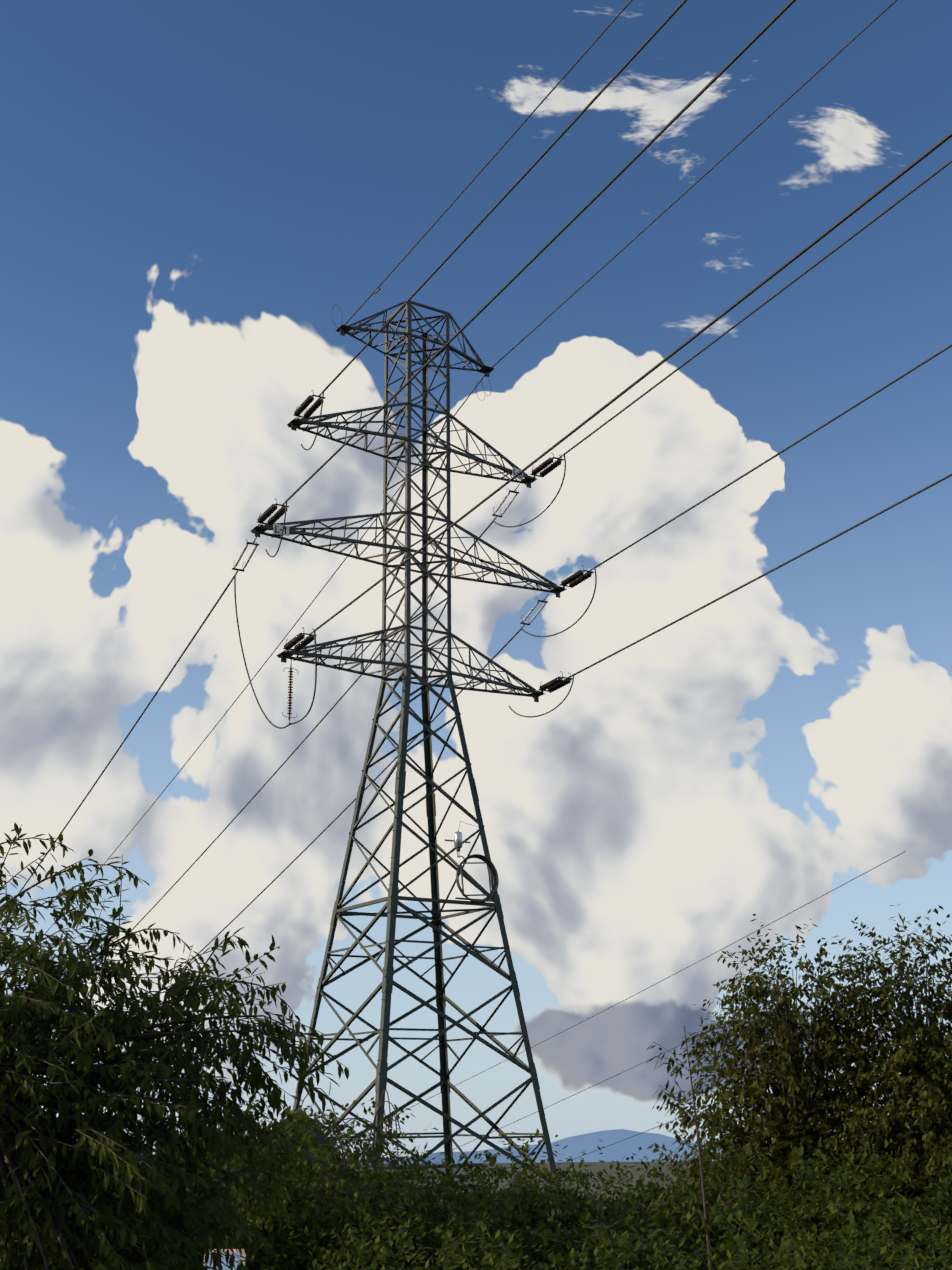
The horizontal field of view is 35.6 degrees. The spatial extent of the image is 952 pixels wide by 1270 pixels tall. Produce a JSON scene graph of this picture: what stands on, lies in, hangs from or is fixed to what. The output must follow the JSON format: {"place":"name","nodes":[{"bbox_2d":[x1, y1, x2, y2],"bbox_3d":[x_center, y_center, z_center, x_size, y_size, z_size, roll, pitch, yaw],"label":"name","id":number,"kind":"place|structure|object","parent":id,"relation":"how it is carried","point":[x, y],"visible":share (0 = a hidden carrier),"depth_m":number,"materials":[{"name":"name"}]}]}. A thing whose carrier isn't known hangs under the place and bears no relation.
{"place":"outdoors","nodes":[
{"label":"outdoors","id":0,"kind":"place"},
{"bbox_2d":[22,1161,757,1199],"bbox_3d":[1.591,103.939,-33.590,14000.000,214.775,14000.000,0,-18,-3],"label":"terrain","id":1,"kind":"structure","parent":0,"point":[599,1166],"depth_m":815.59,"materials":[{"name":"green plant"}]},
{"bbox_2d":[0,823,348,1269],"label":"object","id":2,"kind":"object","parent":1,"relation":"on","point":[53,1165],"visible":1,"depth_m":9.27,"materials":[{"name":"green plant"}]},
{"bbox_2d":[203,1249,245,1269],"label":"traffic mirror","id":3,"kind":"object","parent":1,"relation":"on","point":[237,1252],"visible":0.44,"depth_m":17.13,"materials":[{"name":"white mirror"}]},
{"bbox_2d":[251,300,566,1193],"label":"transmission tower","id":4,"kind":"structure","parent":1,"relation":"on","point":[389,912],"depth_m":57.32,"materials":[{"name":"metal"}]},
{"bbox_2d":[232,484,548,628],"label":"grey insulators","id":5,"kind":"object","parent":4,"relation":"attached to","point":[494,514],"visible":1,"depth_m":63.35,"materials":[{"name":"grey glazed porcelain"},{"name":"galvanised steel"}]},
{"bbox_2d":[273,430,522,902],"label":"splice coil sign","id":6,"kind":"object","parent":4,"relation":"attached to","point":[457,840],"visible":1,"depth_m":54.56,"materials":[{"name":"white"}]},
{"bbox_2d":[0,1080,951,1269],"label":"hedge","id":7,"kind":"object","parent":1,"relation":"on","point":[314,1238],"visible":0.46,"depth_m":20.03,"materials":[{"name":"green plant"}]},
{"bbox_2d":[276,1087,400,1168],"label":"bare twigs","id":8,"kind":"object","parent":7,"relation":"on","point":[378,1135],"visible":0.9,"depth_m":19.16,"materials":[{"name":"green leaf"},{"name":"bark"}]},
{"bbox_2d":[104,1109,778,1269],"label":"hedge foliage","id":9,"kind":"object","parent":7,"relation":"attached to","point":[319,1138],"visible":0.04,"depth_m":25.40,"materials":[{"name":"green plant"}]},
{"bbox_2d":[0,1183,951,1269],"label":"hedge","id":10,"kind":"object","parent":1,"relation":"on","point":[727,1245],"visible":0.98,"depth_m":13.06,"materials":[{"name":"green plant"}]},
{"bbox_2d":[4,0,951,1186],"bbox_3d":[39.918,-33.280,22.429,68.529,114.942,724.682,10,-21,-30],"label":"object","id":11,"kind":"structure","parent":1,"relation":"on","point":[583,573],"depth_m":52.47,"materials":[{"name":"brown ceramic"}]},
{"bbox_2d":[645,1025,776,1269],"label":"sapling","id":12,"kind":"object","parent":1,"relation":"on","point":[685,1121],"visible":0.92,"depth_m":17.61,"materials":[{"name":"green plant"}]},
{"bbox_2d":[644,904,951,1269],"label":"tree","id":13,"kind":"object","parent":1,"relation":"on","point":[919,1103],"visible":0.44,"depth_m":22.86,"materials":[{"name":"green plant"}]},
{"bbox_2d":[0,0,951,1159],"label":"sky","id":14,"kind":"structure","parent":0,"point":[191,191],"materials":[{"name":"blue"}]},
{"bbox_2d":[361,1129,845,1164],"bbox_3d":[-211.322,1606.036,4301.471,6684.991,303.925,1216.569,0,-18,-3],"label":"distant hill ridge","id":15,"kind":"structure","parent":0,"point":[578,1145],"depth_m":4900.36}
]}

